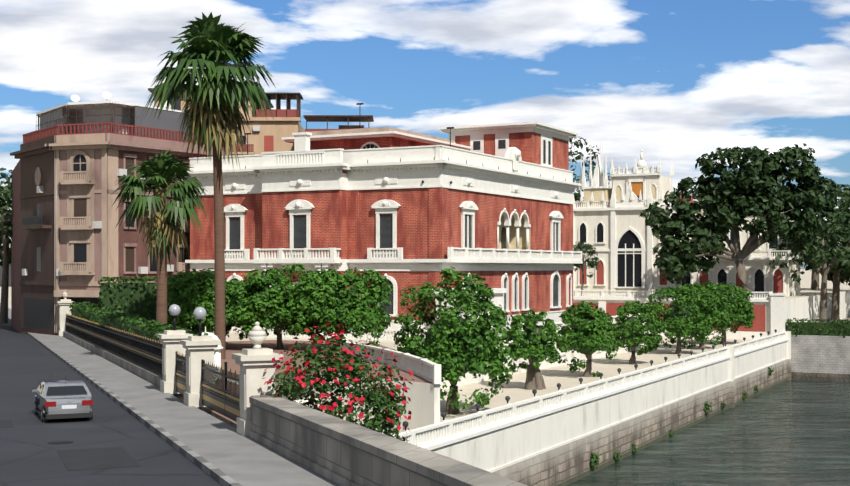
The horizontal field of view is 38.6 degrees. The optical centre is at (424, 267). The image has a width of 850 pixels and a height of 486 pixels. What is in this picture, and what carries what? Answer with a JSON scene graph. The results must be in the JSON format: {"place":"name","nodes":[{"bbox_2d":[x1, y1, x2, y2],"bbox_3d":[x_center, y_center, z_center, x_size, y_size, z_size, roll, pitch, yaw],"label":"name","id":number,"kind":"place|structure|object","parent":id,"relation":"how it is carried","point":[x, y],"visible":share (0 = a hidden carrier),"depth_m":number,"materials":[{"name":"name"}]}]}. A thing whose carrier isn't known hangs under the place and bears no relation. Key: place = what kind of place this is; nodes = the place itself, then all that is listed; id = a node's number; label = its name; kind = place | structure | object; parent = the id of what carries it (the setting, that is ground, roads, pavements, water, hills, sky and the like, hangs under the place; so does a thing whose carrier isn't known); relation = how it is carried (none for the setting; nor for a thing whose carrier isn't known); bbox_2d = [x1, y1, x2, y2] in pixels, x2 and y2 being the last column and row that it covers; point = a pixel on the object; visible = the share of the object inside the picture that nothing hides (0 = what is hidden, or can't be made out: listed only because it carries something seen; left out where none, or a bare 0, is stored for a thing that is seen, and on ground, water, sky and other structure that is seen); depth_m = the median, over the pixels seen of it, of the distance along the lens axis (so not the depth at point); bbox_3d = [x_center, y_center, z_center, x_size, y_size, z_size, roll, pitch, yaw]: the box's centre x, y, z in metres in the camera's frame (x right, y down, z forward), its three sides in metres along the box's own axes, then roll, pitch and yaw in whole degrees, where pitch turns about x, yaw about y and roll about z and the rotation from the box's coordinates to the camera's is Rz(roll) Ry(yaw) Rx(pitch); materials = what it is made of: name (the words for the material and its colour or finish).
{"place":"outdoors","nodes":[
{"label":"outdoors","id":0,"kind":"place"},
{"bbox_2d":[0,319,221,485],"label":"road asphalt","id":1,"kind":"structure","parent":0,"point":[112,443],"depth_m":38.38,"materials":[{"name":"grey asphalt"}]},
{"bbox_2d":[0,195,10,266],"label":"tree","id":2,"kind":"object","parent":1,"relation":"on","point":[1,261],"visible":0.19,"depth_m":147.03,"materials":[{"name":"green plant"}]},
{"bbox_2d":[0,264,10,286],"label":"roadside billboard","id":3,"kind":"object","parent":1,"relation":"on","point":[9,275],"depth_m":150.41,"materials":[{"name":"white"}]},
{"bbox_2d":[0,167,12,323],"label":"tree","id":4,"kind":"object","parent":1,"relation":"on","point":[6,233],"visible":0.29,"depth_m":140.18,"materials":[{"name":"green plant"}]},
{"bbox_2d":[32,378,93,421],"bbox_3d":[-13.659,4.887,45.778,2.080,1.783,4.501,0,-1,-22],"label":"silver saloon car","id":5,"kind":"object","parent":1,"relation":"on","point":[65,398],"visible":0.94,"depth_m":44.08,"materials":[{"name":"grey paint"}]},
{"bbox_2d":[10,133,233,332],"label":"apartment building","id":6,"kind":"structure","parent":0,"point":[69,222],"depth_m":111.05,"materials":[{"name":"beige paint"}]},
{"bbox_2d":[22,92,225,146],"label":"rooftop penthouse","id":7,"kind":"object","parent":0,"point":[75,116],"depth_m":115.49,"materials":[{"name":"brown paint"}]},
{"bbox_2d":[8,308,340,485],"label":"sidewalk","id":8,"kind":"structure","parent":0,"point":[222,453],"depth_m":39.93,"materials":[{"name":"grey concrete"}]},
{"bbox_2d":[0,269,849,421],"bbox_3d":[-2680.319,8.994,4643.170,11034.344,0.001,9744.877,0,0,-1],"label":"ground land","id":9,"kind":"structure","parent":0,"point":[513,389],"depth_m":102.83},
{"bbox_2d":[295,397,319,406],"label":"low balustrade","id":10,"kind":"object","parent":9,"relation":"on","point":[302,400],"visible":0.08,"depth_m":68.23,"materials":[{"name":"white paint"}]},
{"bbox_2d":[190,132,572,320],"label":"palace brick walls","id":11,"kind":"structure","parent":9,"relation":"on","point":[428,223],"depth_m":108.80,"materials":[{"name":"red brick"}]},
{"bbox_2d":[185,121,582,337],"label":"white building trim","id":12,"kind":"structure","parent":11,"relation":"attached to","point":[302,166],"depth_m":108.95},
{"bbox_2d":[203,103,576,189],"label":"palace roof poles","id":13,"kind":"object","parent":12,"relation":"on","point":[450,128],"visible":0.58,"depth_m":114.12,"materials":[{"name":"white metal"}]},
{"bbox_2d":[213,323,643,400],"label":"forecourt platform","id":14,"kind":"structure","parent":9,"relation":"on","point":[469,378],"depth_m":96.78,"materials":[{"name":"beige stone"}]},
{"bbox_2d":[11,150,191,338],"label":"apartment walls","id":15,"kind":"structure","parent":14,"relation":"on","point":[129,237],"depth_m":117.09,"materials":[{"name":"brown paint"}]},
{"bbox_2d":[98,276,180,325],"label":"tall hedge","id":16,"kind":"object","parent":14,"relation":"on","point":[138,298],"visible":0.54,"depth_m":96.77,"materials":[{"name":"green plant"}]},
{"bbox_2d":[69,301,218,395],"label":"hedge","id":17,"kind":"object","parent":14,"relation":"on","point":[118,320],"visible":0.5,"depth_m":77.03,"materials":[{"name":"green plant"}]},
{"bbox_2d":[110,148,208,323],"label":"palm tree","id":18,"kind":"object","parent":14,"relation":"on","point":[162,225],"visible":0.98,"depth_m":73.42,"materials":[{"name":"green plant"}]},
{"bbox_2d":[57,292,283,436],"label":"gate pillars","id":19,"kind":"structure","parent":14,"relation":"on","point":[254,362],"depth_m":47.66,"materials":[{"name":"white stone"}]},
{"bbox_2d":[66,314,239,421],"bbox_3d":[-21.427,4.262,80.903,0.084,3.084,89.178,0,-1,-21],"label":"palace iron fence and gates","id":20,"kind":"object","parent":19,"relation":"attached to","point":[143,352],"visible":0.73,"depth_m":58.93,"materials":[{"name":"black metal"}]},
{"bbox_2d":[167,274,231,333],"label":"shrub","id":21,"kind":"object","parent":14,"relation":"on","point":[169,318],"visible":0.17,"depth_m":92.97,"materials":[{"name":"green plant"}]},
{"bbox_2d":[167,268,263,347],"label":"tree","id":22,"kind":"object","parent":14,"relation":"on","point":[186,318],"visible":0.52,"depth_m":88.07,"materials":[{"name":"green plant"}]},
{"bbox_2d":[148,88,373,154],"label":"building","id":23,"kind":"structure","parent":14,"relation":"on","point":[267,134],"depth_m":141.20,"materials":[{"name":"beige paint"}]},
{"bbox_2d":[226,263,326,348],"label":"tree","id":24,"kind":"object","parent":14,"relation":"on","point":[274,306],"visible":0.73,"depth_m":86.51,"materials":[{"name":"green plant"}]},
{"bbox_2d":[221,340,396,377],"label":"forecourt driveway","id":25,"kind":"structure","parent":14,"relation":"on","point":[233,347],"depth_m":88.45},
{"bbox_2d":[138,12,276,358],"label":"palm tree","id":26,"kind":"object","parent":25,"relation":"on","point":[213,116],"visible":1,"depth_m":77.83,"materials":[{"name":"green plant"}]},
{"bbox_2d":[292,267,392,349],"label":"tree","id":27,"kind":"object","parent":14,"relation":"on","point":[335,302],"visible":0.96,"depth_m":85.93,"materials":[{"name":"green plant"}]},
{"bbox_2d":[298,341,440,434],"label":"curved wall","id":28,"kind":"structure","parent":14,"relation":"on","point":[423,395],"depth_m":64.60,"materials":[{"name":"white paint"}]},
{"bbox_2d":[263,313,642,368],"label":"terrace wall","id":29,"kind":"structure","parent":14,"relation":"on","point":[569,356],"depth_m":108.59,"materials":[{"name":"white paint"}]},
{"bbox_2d":[392,266,514,413],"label":"tree","id":30,"kind":"object","parent":9,"relation":"on","point":[456,346],"visible":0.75,"depth_m":72.79,"materials":[{"name":"green plant"}]},
{"bbox_2d":[506,309,559,389],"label":"tree","id":31,"kind":"object","parent":9,"relation":"on","point":[535,347],"visible":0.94,"depth_m":89.10,"materials":[{"name":"green plant"}]},
{"bbox_2d":[555,301,618,376],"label":"tree","id":32,"kind":"object","parent":9,"relation":"on","point":[586,336],"visible":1,"depth_m":98.67,"materials":[{"name":"green plant"}]},
{"bbox_2d":[573,241,600,295],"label":"tree","id":33,"kind":"object","parent":9,"relation":"on","point":[590,263],"visible":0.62,"depth_m":168.52,"materials":[{"name":"green plant"}]},
{"bbox_2d":[611,300,662,363],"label":"tree","id":34,"kind":"object","parent":9,"relation":"on","point":[629,334],"visible":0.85,"depth_m":111.89,"materials":[{"name":"green plant"}]},
{"bbox_2d":[643,283,717,353],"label":"tree","id":35,"kind":"object","parent":9,"relation":"on","point":[678,316],"visible":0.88,"depth_m":125.00,"materials":[{"name":"green plant"}]},
{"bbox_2d":[573,140,803,295],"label":"white gothic building","id":36,"kind":"structure","parent":9,"relation":"on","point":[611,227],"depth_m":174.39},
{"bbox_2d":[673,187,722,243],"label":"tree","id":37,"kind":"object","parent":9,"relation":"on","point":[680,192],"visible":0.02,"depth_m":224.13,"materials":[{"name":"green plant"}]},
{"bbox_2d":[670,280,731,348],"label":"tree","id":38,"kind":"object","parent":9,"relation":"on","point":[721,317],"visible":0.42,"depth_m":132.84,"materials":[{"name":"green plant"}]},
{"bbox_2d":[573,288,849,338],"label":"boundary wall","id":39,"kind":"structure","parent":9,"relation":"on","point":[773,311],"depth_m":158.13,"materials":[{"name":"white paint"}]},
{"bbox_2d":[569,136,609,200],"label":"tree","id":40,"kind":"object","parent":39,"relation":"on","point":[577,196],"visible":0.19,"depth_m":213.86,"materials":[{"name":"green plant"}]},
{"bbox_2d":[705,282,754,343],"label":"tree","id":41,"kind":"object","parent":9,"relation":"on","point":[740,303],"visible":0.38,"depth_m":140.01,"materials":[{"name":"green plant"}]},
{"bbox_2d":[639,143,840,297],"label":"tree","id":42,"kind":"object","parent":9,"relation":"on","point":[734,198],"visible":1,"depth_m":154.08,"materials":[{"name":"green plant"}]},
{"bbox_2d":[769,212,849,322],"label":"tree","id":43,"kind":"object","parent":9,"relation":"on","point":[841,225],"visible":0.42,"depth_m":166.98,"materials":[{"name":"green plant"}]},
{"bbox_2d":[772,183,849,289],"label":"tree","id":44,"kind":"object","parent":9,"relation":"on","point":[815,278],"depth_m":215.35,"materials":[{"name":"green plant"}]},
{"bbox_2d":[791,317,849,381],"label":"stone wall","id":45,"kind":"structure","parent":9,"relation":"on","point":[819,358],"depth_m":149.06,"materials":[{"name":"stone"}]},
{"bbox_2d":[786,318,849,337],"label":"hedge","id":46,"kind":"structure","parent":45,"relation":"on","point":[815,327],"depth_m":149.45,"materials":[{"name":"green plant"}]},
{"bbox_2d":[798,185,849,321],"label":"tree","id":47,"kind":"object","parent":9,"relation":"on","point":[835,311],"visible":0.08,"depth_m":177.33,"materials":[{"name":"green plant"}]},
{"bbox_2d":[827,232,849,285],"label":"tree","id":48,"kind":"object","parent":9,"relation":"on","point":[830,274],"visible":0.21,"depth_m":179.64,"materials":[{"name":"green plant"}]},
{"bbox_2d":[0,0,849,268],"label":"sky","id":49,"kind":"structure","parent":0,"point":[678,82],"materials":[{"name":"blue"}]},
{"bbox_2d":[421,331,790,485],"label":"canal retaining wall","id":50,"kind":"structure","parent":0,"point":[556,446],"depth_m":86.57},
{"bbox_2d":[393,331,786,446],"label":"balustrade","id":51,"kind":"object","parent":50,"relation":"on","point":[443,430],"visible":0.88,"depth_m":76.95,"materials":[{"name":"white stone"}]},
{"bbox_2d":[402,329,776,429],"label":"embankment globe lamps","id":52,"kind":"object","parent":51,"relation":"on","point":[477,405],"visible":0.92,"depth_m":86.08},
{"bbox_2d":[590,366,773,469],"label":"wall plants","id":53,"kind":"object","parent":50,"relation":"on","point":[634,450],"visible":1,"depth_m":100.00,"materials":[{"name":"green plant"}]},
{"bbox_2d":[567,380,849,485],"bbox_3d":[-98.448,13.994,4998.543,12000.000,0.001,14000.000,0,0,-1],"label":"river water","id":54,"kind":"structure","parent":0,"point":[792,433],"depth_m":93.77,"materials":[{"name":"liquid"}]},
{"bbox_2d":[173,381,237,428],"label":"driveway","id":55,"kind":"structure","parent":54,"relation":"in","point":[225,419],"depth_m":47.21,"materials":[{"name":"grey concrete"}]},
{"bbox_2d":[202,327,222,376],"bbox_3d":[-11.437,5.337,63.336,1.812,4.476,1.813,0,-1,-21],"label":"domed kiosk","id":56,"kind":"object","parent":55,"relation":"on","point":[217,357],"visible":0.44,"depth_m":63.02,"materials":[{"name":"white paint"}]},
{"bbox_2d":[261,321,416,445],"bbox_3d":[-2.668,5.496,37.934,5.352,7.579,5.241,0,0,-1],"label":"bougainvillea bush","id":57,"kind":"object","parent":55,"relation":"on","point":[353,369],"visible":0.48,"depth_m":37.36,"materials":[{"name":"green plant"}]},
{"bbox_2d":[249,396,527,485],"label":"low wall","id":58,"kind":"structure","parent":55,"relation":"on","point":[339,451],"depth_m":28.59,"materials":[{"name":"stone"}]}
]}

